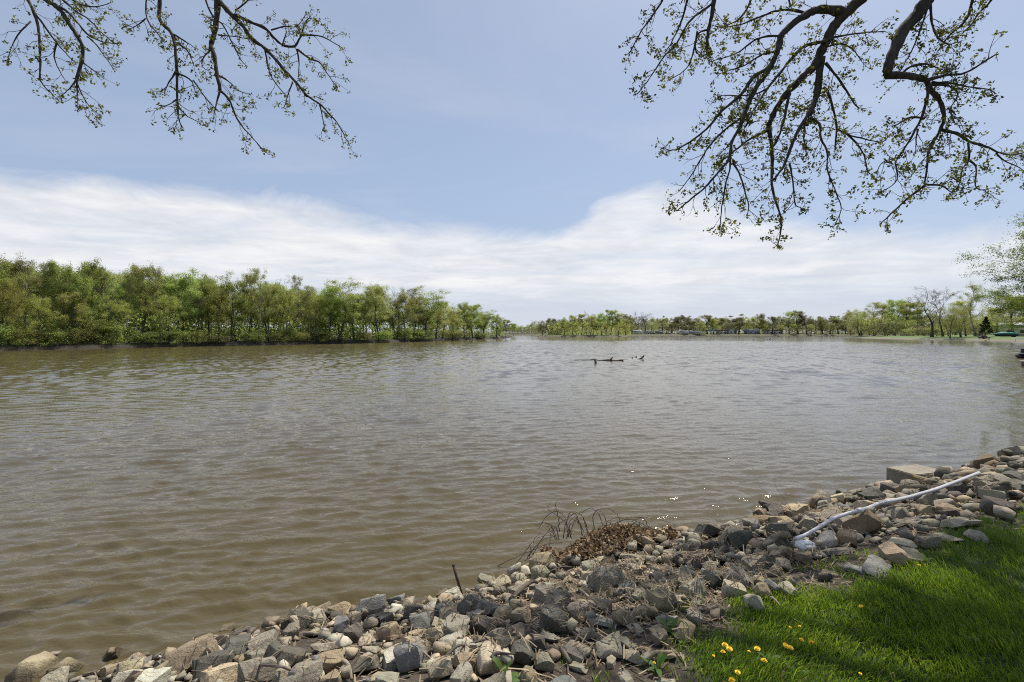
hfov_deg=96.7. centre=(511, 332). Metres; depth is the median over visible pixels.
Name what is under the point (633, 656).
stone
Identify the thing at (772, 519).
stone
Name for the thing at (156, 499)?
river
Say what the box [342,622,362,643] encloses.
stone
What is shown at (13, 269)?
leafy tree
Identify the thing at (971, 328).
shrub
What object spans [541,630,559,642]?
stone
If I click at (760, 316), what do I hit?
oak tree
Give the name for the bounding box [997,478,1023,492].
stone
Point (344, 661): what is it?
stick
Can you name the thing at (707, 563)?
stone
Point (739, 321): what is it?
oak tree
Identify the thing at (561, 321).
leafy tree
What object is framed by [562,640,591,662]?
stone
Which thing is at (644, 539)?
stone
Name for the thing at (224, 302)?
budding tree
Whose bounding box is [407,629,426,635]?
stone
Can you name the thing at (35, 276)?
leafy tree
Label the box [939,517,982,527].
stone
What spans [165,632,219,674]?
stone
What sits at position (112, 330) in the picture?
bush
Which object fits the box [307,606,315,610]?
stone
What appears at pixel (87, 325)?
bush
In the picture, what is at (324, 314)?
leafy tree
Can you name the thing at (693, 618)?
stone
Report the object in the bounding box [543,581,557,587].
stone
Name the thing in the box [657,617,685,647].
weed
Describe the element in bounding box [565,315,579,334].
leafy tree
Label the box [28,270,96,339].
leafy tree
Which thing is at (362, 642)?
stone
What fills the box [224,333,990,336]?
shore
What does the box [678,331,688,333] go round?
camper
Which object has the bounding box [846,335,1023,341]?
park point
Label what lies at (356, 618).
stone
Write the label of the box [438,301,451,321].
leafy tree
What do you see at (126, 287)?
slender tree
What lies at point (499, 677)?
stone
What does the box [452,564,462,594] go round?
iron stake
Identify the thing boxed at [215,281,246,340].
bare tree
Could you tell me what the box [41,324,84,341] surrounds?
bush
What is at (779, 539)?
stone
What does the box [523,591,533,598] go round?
stone
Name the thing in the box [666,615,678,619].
stone
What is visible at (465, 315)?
leafy tree
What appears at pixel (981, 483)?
stone
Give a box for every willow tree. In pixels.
[843,308,874,335]
[927,304,963,337]
[942,305,978,336]
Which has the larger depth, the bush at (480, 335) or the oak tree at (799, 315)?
the oak tree at (799, 315)
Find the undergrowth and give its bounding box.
[0,300,504,344]
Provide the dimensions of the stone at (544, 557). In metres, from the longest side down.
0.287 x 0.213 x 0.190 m
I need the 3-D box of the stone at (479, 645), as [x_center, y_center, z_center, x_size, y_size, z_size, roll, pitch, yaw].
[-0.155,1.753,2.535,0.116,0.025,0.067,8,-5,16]
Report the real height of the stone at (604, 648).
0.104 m
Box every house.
[716,329,726,333]
[727,329,736,333]
[743,329,758,333]
[763,330,771,333]
[769,329,781,333]
[999,323,1023,335]
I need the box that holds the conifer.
[974,316,992,336]
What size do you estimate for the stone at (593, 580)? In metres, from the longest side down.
0.277 x 0.205 x 0.184 m
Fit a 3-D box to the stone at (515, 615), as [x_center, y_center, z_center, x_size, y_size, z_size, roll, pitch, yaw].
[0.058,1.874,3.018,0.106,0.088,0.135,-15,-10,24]
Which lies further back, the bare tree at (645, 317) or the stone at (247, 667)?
the bare tree at (645, 317)
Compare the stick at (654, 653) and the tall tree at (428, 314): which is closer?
the stick at (654, 653)
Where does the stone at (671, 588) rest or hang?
on the bank at (416, 674)
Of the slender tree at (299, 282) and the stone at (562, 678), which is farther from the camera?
the slender tree at (299, 282)
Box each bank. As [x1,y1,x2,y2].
[0,335,511,350]
[75,492,1023,681]
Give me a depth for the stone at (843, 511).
5.25 m
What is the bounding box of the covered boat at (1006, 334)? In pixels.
[993,332,1018,335]
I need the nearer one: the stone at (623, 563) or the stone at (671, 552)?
the stone at (623, 563)
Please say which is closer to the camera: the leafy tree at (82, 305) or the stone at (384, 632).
the stone at (384, 632)
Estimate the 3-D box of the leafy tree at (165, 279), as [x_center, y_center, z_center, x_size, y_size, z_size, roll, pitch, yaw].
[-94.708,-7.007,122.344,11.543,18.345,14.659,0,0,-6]
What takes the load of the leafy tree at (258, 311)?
on the wooded bank at (11, 347)
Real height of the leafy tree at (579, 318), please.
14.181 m
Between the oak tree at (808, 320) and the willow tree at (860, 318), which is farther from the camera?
the oak tree at (808, 320)
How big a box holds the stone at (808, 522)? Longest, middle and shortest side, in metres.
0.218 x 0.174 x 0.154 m
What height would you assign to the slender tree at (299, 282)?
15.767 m
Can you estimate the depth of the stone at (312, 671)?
2.26 m
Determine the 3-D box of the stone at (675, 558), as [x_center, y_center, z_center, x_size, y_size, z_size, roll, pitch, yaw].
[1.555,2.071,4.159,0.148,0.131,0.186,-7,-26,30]
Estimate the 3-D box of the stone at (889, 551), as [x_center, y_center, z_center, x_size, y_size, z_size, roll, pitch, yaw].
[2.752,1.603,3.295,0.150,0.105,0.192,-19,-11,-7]
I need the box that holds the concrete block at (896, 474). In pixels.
[886,464,935,483]
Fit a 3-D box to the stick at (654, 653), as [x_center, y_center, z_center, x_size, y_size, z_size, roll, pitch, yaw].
[0.740,1.616,2.294,0.156,0.040,0.029,0,0,-25]
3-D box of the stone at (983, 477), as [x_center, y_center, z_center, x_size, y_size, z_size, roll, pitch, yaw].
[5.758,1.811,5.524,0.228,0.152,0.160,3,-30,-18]
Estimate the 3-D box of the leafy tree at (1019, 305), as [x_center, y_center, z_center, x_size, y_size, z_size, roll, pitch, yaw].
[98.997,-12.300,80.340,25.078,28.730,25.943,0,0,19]
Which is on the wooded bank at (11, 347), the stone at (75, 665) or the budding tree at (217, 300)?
the budding tree at (217, 300)
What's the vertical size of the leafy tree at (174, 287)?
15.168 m
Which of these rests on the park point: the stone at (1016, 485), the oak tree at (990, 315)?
the oak tree at (990, 315)
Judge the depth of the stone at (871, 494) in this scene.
5.84 m
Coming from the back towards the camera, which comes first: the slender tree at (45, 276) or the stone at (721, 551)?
the slender tree at (45, 276)
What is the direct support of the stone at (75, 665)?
on the bank at (416, 674)
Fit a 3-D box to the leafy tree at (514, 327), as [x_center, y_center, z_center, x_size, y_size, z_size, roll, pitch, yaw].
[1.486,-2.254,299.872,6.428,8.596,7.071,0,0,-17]
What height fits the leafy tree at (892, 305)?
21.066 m
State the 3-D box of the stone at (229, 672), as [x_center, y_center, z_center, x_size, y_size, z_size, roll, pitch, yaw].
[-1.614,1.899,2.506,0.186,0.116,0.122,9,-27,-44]
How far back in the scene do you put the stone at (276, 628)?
3.78 m
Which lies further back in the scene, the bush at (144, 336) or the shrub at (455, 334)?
the shrub at (455, 334)
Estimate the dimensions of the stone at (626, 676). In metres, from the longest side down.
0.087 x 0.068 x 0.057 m
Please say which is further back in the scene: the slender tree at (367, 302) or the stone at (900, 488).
the slender tree at (367, 302)
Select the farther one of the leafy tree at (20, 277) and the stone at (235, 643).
the leafy tree at (20, 277)
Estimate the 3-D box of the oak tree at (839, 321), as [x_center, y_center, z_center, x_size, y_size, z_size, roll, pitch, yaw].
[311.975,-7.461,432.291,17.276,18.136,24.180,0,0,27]
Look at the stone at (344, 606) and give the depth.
4.06 m
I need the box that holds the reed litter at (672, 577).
[84,471,1023,681]
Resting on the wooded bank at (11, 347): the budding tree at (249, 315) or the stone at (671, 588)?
the budding tree at (249, 315)
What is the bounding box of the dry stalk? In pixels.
[741,483,790,509]
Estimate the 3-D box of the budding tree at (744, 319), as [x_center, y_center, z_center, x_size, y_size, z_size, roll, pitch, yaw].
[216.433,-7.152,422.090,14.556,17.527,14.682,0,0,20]
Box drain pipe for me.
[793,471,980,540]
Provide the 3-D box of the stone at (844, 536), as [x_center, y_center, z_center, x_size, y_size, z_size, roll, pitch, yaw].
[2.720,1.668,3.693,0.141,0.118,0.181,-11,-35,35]
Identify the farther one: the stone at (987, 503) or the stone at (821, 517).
the stone at (821, 517)
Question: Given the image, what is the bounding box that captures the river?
[0,335,1023,681]
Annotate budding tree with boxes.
[0,272,40,323]
[0,273,28,344]
[20,294,61,344]
[98,295,134,342]
[145,290,186,342]
[199,283,236,336]
[208,277,238,326]
[229,291,271,340]
[266,283,304,340]
[272,287,308,333]
[297,292,333,340]
[421,309,451,338]
[443,307,466,338]
[443,313,462,330]
[563,324,571,331]
[572,323,580,334]
[582,325,591,334]
[602,323,611,334]
[613,324,622,333]
[645,323,656,331]
[648,316,657,332]
[741,317,752,328]
[758,318,771,329]
[805,324,814,333]
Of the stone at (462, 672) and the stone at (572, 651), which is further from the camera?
the stone at (572, 651)
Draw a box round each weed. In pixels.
[492,655,519,681]
[639,652,667,676]
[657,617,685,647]
[757,652,779,665]
[784,663,811,672]
[918,553,935,564]
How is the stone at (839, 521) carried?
on the bank at (416, 674)
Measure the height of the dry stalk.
0.434 m
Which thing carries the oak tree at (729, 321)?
on the shore
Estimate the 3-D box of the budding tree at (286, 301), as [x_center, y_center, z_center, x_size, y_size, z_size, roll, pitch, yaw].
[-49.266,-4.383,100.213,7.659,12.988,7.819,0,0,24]
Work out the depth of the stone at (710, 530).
5.15 m
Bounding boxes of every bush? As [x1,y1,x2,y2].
[0,322,32,346]
[30,328,77,345]
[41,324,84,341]
[74,314,115,343]
[94,318,135,344]
[124,322,176,340]
[124,329,165,343]
[153,328,188,343]
[236,329,264,341]
[277,321,298,340]
[310,328,335,341]
[371,330,394,339]
[394,324,414,338]
[409,329,432,339]
[439,328,458,336]
[473,332,489,337]
[884,317,918,335]
[929,317,967,335]
[990,319,1021,334]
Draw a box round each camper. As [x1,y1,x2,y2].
[631,330,641,333]
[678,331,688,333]
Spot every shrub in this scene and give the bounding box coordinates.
[2,328,51,344]
[62,327,102,344]
[184,330,213,343]
[201,334,234,342]
[210,326,239,339]
[263,332,289,341]
[288,326,326,338]
[290,331,314,341]
[311,325,346,338]
[349,331,375,340]
[445,332,465,338]
[852,313,896,335]
[871,320,903,335]
[898,327,925,335]
[907,325,936,335]
[923,326,954,335]
[962,324,993,334]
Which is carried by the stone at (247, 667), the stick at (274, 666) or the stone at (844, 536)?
the stick at (274, 666)
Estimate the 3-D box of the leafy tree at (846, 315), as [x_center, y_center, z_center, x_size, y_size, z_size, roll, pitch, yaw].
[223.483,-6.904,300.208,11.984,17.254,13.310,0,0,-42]
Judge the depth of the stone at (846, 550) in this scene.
3.56 m
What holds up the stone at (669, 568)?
on the bank at (416, 674)
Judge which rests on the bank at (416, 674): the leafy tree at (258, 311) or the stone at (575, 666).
the stone at (575, 666)
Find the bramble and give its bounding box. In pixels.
[497,502,679,566]
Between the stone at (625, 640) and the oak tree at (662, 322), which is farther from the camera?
the oak tree at (662, 322)
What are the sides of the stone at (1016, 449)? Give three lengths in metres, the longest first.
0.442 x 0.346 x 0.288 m
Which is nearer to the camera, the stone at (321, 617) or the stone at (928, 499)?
the stone at (321, 617)
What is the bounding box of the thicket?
[547,316,630,334]
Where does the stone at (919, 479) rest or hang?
on the bank at (416, 674)
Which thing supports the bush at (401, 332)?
on the wooded bank at (11, 347)
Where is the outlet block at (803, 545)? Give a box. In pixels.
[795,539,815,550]
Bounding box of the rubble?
[51,446,1023,681]
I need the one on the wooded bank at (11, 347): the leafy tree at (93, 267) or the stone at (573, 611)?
the leafy tree at (93, 267)
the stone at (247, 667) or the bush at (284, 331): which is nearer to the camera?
the stone at (247, 667)
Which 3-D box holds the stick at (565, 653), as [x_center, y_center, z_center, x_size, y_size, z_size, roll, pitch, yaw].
[0.271,1.648,2.328,0.027,0.056,0.147,0,0,-10]
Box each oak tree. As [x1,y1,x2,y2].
[0,0,360,158]
[536,323,547,334]
[537,318,552,332]
[550,319,563,334]
[618,0,1023,250]
[622,314,640,329]
[654,318,670,330]
[665,322,675,332]
[670,316,690,333]
[674,315,692,330]
[683,318,700,330]
[693,321,707,331]
[698,315,717,333]
[707,318,722,333]
[716,318,733,329]
[725,315,740,329]
[728,314,745,333]
[750,314,768,333]
[760,316,779,333]
[782,310,812,333]
[794,315,818,333]
[816,316,832,333]
[817,315,844,333]
[832,316,848,333]
[914,315,934,328]
[976,307,1008,332]
[978,295,1023,336]
[990,294,1023,326]
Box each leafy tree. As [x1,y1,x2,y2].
[0,252,41,343]
[0,261,29,316]
[4,274,49,326]
[6,271,58,342]
[20,265,43,335]
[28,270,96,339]
[35,258,81,343]
[50,291,95,343]
[58,273,106,343]
[69,267,122,288]
[70,256,115,341]
[84,272,120,341]
[94,276,145,326]
[96,270,129,299]
[110,276,168,330]
[117,260,170,342]
[147,284,192,337]
[148,273,177,317]
[152,266,206,341]
[171,278,229,338]
[186,276,219,287]
[191,274,230,339]
[208,271,251,340]
[238,268,263,337]
[240,280,286,340]
[243,293,270,329]
[253,285,283,340]
[266,291,297,335]
[289,286,318,328]
[289,287,325,339]
[308,298,342,329]
[315,284,346,339]
[333,305,357,337]
[338,293,371,336]
[357,291,384,330]
[358,281,393,340]
[382,307,406,337]
[390,288,420,338]
[399,298,425,330]
[416,308,436,331]
[429,302,447,335]
[432,311,446,336]
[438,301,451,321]
[453,301,474,338]
[460,303,484,337]
[479,312,492,328]
[490,314,503,336]
[501,320,512,336]
[511,323,517,335]
[559,316,570,334]
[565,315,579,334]
[577,314,588,334]
[585,314,599,334]
[593,321,600,330]
[596,312,607,334]
[605,309,621,334]
[614,312,625,334]
[620,318,630,334]
[747,316,759,328]
[779,312,798,333]
[840,309,857,334]
[851,310,870,335]
[872,303,892,335]
[884,299,912,335]
[891,301,921,322]
[900,301,931,335]
[947,298,978,335]
[953,209,1023,319]
[968,255,1023,331]
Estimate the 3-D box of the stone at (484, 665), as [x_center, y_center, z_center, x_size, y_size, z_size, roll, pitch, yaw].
[-0.107,1.628,2.281,0.138,0.116,0.198,9,1,-13]
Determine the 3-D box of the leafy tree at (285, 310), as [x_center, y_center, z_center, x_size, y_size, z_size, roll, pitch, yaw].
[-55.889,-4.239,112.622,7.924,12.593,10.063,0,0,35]
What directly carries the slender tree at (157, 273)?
on the wooded bank at (11, 347)
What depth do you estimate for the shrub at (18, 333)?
67.60 m
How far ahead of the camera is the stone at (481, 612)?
3.22 m
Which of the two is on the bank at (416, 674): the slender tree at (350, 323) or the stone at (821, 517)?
the stone at (821, 517)
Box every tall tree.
[62,265,111,342]
[103,280,141,339]
[278,300,304,333]
[322,277,363,340]
[327,301,354,333]
[371,301,395,330]
[374,293,402,336]
[411,285,448,338]
[448,307,462,328]
[475,307,495,337]
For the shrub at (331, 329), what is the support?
on the wooded bank at (11, 347)
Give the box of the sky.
[0,0,1023,332]
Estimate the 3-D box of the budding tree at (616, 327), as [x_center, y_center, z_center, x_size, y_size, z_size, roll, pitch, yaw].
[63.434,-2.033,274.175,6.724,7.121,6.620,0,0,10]
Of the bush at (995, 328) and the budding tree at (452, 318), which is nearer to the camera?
the budding tree at (452, 318)
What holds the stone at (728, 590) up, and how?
on the bank at (416, 674)
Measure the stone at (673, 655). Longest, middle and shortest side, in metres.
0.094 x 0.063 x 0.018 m
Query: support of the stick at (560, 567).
on the bank at (416, 674)
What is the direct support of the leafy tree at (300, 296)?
on the wooded bank at (11, 347)
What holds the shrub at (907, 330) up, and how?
on the park point
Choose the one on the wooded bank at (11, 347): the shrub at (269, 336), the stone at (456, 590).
the shrub at (269, 336)
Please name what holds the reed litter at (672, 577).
on the bank at (416, 674)
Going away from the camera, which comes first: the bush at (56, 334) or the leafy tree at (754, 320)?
the bush at (56, 334)
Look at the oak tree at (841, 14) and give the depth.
5.47 m
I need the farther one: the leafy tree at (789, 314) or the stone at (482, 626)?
the leafy tree at (789, 314)
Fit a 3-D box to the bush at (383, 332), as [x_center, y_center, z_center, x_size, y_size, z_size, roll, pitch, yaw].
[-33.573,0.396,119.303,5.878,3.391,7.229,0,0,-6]
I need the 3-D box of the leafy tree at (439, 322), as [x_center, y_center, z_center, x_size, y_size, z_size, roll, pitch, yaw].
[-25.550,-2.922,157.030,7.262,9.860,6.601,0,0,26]
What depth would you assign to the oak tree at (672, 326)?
407.05 m
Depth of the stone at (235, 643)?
2.94 m
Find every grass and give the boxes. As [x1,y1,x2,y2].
[547,499,1023,681]
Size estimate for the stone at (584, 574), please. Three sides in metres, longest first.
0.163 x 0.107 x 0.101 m
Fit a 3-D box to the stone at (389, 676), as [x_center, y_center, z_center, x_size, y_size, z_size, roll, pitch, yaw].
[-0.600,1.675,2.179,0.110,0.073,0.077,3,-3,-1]
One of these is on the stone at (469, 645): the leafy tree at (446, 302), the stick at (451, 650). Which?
the stick at (451, 650)
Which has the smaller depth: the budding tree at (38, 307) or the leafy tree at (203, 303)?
the budding tree at (38, 307)
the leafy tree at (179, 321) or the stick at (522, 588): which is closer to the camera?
the stick at (522, 588)
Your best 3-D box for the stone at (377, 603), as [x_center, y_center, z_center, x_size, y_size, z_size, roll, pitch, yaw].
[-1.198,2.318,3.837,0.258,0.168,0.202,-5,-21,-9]
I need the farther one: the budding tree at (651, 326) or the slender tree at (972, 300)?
the budding tree at (651, 326)
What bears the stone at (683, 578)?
on the bank at (416, 674)
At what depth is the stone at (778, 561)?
3.46 m
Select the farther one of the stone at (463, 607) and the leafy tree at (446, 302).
the leafy tree at (446, 302)
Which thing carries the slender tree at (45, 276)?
on the wooded bank at (11, 347)
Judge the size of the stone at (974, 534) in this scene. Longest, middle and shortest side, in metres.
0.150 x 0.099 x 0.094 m
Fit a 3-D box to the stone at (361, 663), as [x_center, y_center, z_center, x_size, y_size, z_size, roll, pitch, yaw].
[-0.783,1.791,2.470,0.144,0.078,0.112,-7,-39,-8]
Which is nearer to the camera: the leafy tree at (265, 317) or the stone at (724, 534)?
the stone at (724, 534)
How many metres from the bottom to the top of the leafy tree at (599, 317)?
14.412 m
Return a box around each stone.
[4,651,57,681]
[40,666,69,681]
[46,657,84,673]
[82,669,98,676]
[98,660,126,677]
[102,647,122,659]
[111,669,142,681]
[115,657,143,675]
[130,652,146,659]
[131,671,142,681]
[135,667,171,681]
[139,665,152,669]
[143,655,151,664]
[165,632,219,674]
[192,650,234,679]
[199,662,237,681]
[213,635,228,646]
[219,622,234,631]
[224,626,249,635]
[224,633,250,655]
[237,656,276,681]
[244,649,264,660]
[247,629,277,650]
[263,625,279,631]
[263,641,306,668]
[271,665,290,681]
[280,674,296,681]
[281,606,311,631]
[283,619,299,639]
[288,659,322,681]
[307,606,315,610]
[308,608,326,626]
[310,641,339,651]
[316,601,332,610]
[317,650,343,673]
[320,669,341,681]
[328,601,350,615]
[333,615,349,632]
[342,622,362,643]
[348,611,361,624]
[353,654,379,673]
[355,594,385,619]
[357,676,370,681]
[358,635,371,647]
[358,636,375,644]
[362,646,378,653]
[370,672,380,681]
[375,671,399,681]
[376,621,402,640]
[377,612,393,624]
[382,647,396,670]
[384,643,401,650]
[386,593,404,604]
[393,640,426,673]
[398,596,414,607]
[402,636,432,652]
[403,604,423,621]
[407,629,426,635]
[409,611,429,628]
[421,626,443,642]
[426,656,453,680]
[432,616,444,627]
[433,603,449,619]
[436,588,447,596]
[437,632,462,646]
[439,607,456,619]
[442,613,469,637]
[444,586,462,601]
[450,661,473,681]
[451,653,462,667]
[453,639,476,654]
[457,593,480,613]
[457,652,476,669]
[468,609,484,621]
[468,614,497,635]
[476,641,503,675]
[476,642,482,650]
[477,599,499,614]
[478,573,495,582]
[482,671,505,681]
[484,628,504,637]
[491,574,510,588]
[493,605,511,620]
[493,636,515,650]
[501,622,528,639]
[506,584,526,598]
[509,607,530,623]
[511,638,534,665]
[519,665,538,681]
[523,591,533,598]
[529,549,560,571]
[529,581,540,588]
[531,565,550,581]
[531,633,546,650]
[533,584,556,603]
[535,651,554,671]
[539,602,569,634]
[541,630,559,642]
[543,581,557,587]
[545,589,570,613]
[550,675,575,681]
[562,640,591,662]
[567,600,596,621]
[567,661,587,673]
[577,628,596,640]
[581,560,599,570]
[581,571,590,583]
[586,614,614,627]
[588,565,624,592]
[594,556,603,564]
[595,598,611,616]
[595,631,622,659]
[597,585,614,596]
[606,654,615,668]
[611,609,635,625]
[617,670,633,681]
[618,558,635,570]
[620,552,645,561]
[620,636,637,649]
[623,588,631,598]
[625,649,640,665]
[626,623,643,632]
[627,563,643,575]
[632,587,646,602]
[635,533,655,548]
[639,605,658,617]
[646,588,677,613]
[649,624,668,633]
[650,582,678,590]
[650,627,667,645]
[654,564,671,572]
[654,679,674,681]
[662,549,676,555]
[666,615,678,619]
[666,652,675,658]
[673,552,688,566]
[675,618,695,642]
[678,574,690,584]
[679,543,695,551]
[679,577,705,599]
[680,566,694,578]
[683,550,710,570]
[687,608,702,625]
[690,595,702,606]
[694,523,723,536]
[698,540,719,551]
[701,568,723,587]
[702,560,716,568]
[707,546,731,562]
[716,530,729,540]
[721,579,746,597]
[723,530,754,550]
[724,565,753,590]
[728,527,751,532]
[740,518,760,531]
[740,554,767,571]
[743,594,763,611]
[748,515,768,525]
[752,508,766,515]
[752,575,763,585]
[752,582,772,598]
[753,548,774,565]
[762,503,770,510]
[764,535,793,552]
[764,579,779,590]
[765,522,796,537]
[767,516,796,525]
[768,502,783,515]
[768,550,785,559]
[775,557,792,571]
[777,581,799,596]
[778,545,794,559]
[783,503,809,517]
[796,549,812,563]
[798,515,819,530]
[807,512,820,518]
[810,508,821,512]
[814,516,827,523]
[815,497,831,507]
[815,530,839,548]
[817,502,838,508]
[820,508,841,524]
[821,507,844,512]
[821,547,855,554]
[830,493,845,503]
[833,513,850,528]
[837,529,856,546]
[841,509,886,535]
[843,563,866,574]
[853,500,878,510]
[857,489,886,500]
[862,555,891,577]
[873,517,894,533]
[878,541,909,565]
[880,482,899,492]
[881,505,901,512]
[883,492,895,497]
[886,507,908,518]
[888,537,917,548]
[893,516,930,526]
[894,485,908,492]
[894,523,904,527]
[896,492,908,502]
[899,546,929,563]
[909,491,921,501]
[911,473,926,483]
[914,504,935,515]
[914,535,941,548]
[917,490,940,506]
[931,532,964,542]
[933,503,954,514]
[934,498,958,507]
[939,510,959,516]
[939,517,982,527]
[946,482,972,494]
[963,529,989,543]
[973,453,1000,468]
[973,474,995,484]
[973,480,995,492]
[976,486,1010,500]
[978,489,1005,499]
[979,472,998,476]
[979,495,1017,515]
[993,474,1008,481]
[997,445,1021,456]
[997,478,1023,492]
[1001,471,1023,480]
[1003,467,1016,470]
[1016,505,1023,510]
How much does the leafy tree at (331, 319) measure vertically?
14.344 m
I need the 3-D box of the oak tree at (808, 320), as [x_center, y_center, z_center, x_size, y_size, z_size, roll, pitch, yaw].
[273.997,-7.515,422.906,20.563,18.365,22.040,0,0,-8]
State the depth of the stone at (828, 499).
6.07 m
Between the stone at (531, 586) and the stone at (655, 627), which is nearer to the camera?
the stone at (655, 627)
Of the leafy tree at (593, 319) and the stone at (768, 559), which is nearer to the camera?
the stone at (768, 559)
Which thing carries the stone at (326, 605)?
on the bank at (416, 674)
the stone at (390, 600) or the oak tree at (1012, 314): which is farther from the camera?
the oak tree at (1012, 314)
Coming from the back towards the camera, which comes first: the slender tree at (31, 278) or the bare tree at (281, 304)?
the bare tree at (281, 304)
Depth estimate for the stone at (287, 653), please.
2.61 m
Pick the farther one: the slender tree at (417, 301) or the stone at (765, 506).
the slender tree at (417, 301)
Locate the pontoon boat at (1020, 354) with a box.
[1011,338,1023,357]
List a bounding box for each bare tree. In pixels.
[25,275,66,342]
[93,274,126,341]
[181,287,209,340]
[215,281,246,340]
[272,278,294,339]
[383,287,400,338]
[432,300,464,337]
[632,312,646,329]
[640,313,653,330]
[902,286,947,336]
[928,290,964,336]
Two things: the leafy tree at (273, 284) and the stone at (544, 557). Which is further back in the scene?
the leafy tree at (273, 284)
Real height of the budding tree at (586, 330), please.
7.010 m
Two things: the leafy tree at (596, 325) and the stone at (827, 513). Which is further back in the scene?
the leafy tree at (596, 325)
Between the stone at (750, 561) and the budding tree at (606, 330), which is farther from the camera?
the budding tree at (606, 330)
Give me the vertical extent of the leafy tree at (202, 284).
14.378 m
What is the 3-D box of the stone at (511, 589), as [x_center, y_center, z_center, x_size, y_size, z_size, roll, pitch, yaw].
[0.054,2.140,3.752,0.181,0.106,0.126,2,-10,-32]
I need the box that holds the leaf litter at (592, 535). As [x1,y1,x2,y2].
[183,480,1021,677]
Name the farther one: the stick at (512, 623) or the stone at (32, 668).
the stone at (32, 668)
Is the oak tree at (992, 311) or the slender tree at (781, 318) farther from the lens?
the slender tree at (781, 318)
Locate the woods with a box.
[493,313,1022,335]
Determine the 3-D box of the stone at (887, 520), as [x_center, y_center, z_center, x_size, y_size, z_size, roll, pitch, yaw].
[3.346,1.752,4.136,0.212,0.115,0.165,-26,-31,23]
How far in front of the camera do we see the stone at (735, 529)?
4.73 m
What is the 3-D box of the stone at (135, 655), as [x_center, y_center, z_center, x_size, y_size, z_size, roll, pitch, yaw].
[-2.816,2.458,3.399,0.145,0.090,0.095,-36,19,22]
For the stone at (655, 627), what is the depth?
2.56 m
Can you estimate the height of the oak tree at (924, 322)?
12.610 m
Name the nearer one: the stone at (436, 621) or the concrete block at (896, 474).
the stone at (436, 621)
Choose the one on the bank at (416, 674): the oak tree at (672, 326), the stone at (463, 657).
the stone at (463, 657)
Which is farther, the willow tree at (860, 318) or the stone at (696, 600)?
the willow tree at (860, 318)
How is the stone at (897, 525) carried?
on the bank at (416, 674)
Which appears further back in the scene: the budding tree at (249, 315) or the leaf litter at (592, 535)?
the budding tree at (249, 315)
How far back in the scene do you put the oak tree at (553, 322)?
293.81 m
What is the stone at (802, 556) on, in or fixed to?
on the bank at (416, 674)
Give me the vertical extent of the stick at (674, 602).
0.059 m
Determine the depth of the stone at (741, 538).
4.25 m
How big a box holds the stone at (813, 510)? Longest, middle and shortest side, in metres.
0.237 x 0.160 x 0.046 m
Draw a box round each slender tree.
[0,251,50,344]
[27,262,70,342]
[109,269,139,342]
[138,281,171,324]
[142,264,169,342]
[170,285,206,340]
[247,267,274,341]
[286,276,307,338]
[299,284,317,340]
[342,298,359,339]
[353,287,376,338]
[362,295,377,326]
[405,288,422,338]
[776,316,784,328]
[862,302,884,335]
[947,281,989,336]
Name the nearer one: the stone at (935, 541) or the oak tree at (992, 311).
the stone at (935, 541)
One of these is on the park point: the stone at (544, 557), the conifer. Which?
the conifer
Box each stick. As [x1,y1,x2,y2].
[259,664,291,670]
[341,658,352,680]
[443,644,464,657]
[466,635,494,645]
[490,651,514,658]
[507,620,524,627]
[508,580,538,600]
[550,566,571,571]
[559,646,571,663]
[571,630,590,645]
[578,588,594,601]
[593,643,596,668]
[631,624,640,637]
[649,650,671,659]
[671,601,688,605]
[768,596,779,606]
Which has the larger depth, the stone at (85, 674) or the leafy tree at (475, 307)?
the leafy tree at (475, 307)
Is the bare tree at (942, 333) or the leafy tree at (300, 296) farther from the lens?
the bare tree at (942, 333)
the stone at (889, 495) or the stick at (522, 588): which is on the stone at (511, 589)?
the stick at (522, 588)
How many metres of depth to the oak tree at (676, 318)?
416.60 m
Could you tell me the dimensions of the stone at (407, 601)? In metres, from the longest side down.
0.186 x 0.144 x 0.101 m
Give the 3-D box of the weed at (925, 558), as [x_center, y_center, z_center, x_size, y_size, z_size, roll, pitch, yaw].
[2.935,1.589,3.211,0.078,0.070,0.117,0,0,0]
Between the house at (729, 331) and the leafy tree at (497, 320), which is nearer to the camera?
the leafy tree at (497, 320)
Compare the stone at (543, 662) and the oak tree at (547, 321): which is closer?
the stone at (543, 662)
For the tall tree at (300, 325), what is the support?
on the wooded bank at (11, 347)
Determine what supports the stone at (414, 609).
on the bank at (416, 674)
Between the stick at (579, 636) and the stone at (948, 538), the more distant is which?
the stone at (948, 538)
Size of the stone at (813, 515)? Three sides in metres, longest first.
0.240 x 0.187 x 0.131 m
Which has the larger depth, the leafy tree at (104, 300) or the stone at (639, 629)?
the leafy tree at (104, 300)
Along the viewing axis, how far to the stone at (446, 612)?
3.29 m
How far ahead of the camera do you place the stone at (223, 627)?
4.03 m
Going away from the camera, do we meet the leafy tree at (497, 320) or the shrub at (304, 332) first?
the shrub at (304, 332)
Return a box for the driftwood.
[587,357,623,360]
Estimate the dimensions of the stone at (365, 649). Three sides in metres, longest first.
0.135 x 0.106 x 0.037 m
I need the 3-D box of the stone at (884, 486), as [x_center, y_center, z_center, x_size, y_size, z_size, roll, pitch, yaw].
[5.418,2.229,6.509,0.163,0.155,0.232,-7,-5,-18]
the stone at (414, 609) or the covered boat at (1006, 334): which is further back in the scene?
the covered boat at (1006, 334)
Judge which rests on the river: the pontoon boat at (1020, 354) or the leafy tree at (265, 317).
the pontoon boat at (1020, 354)

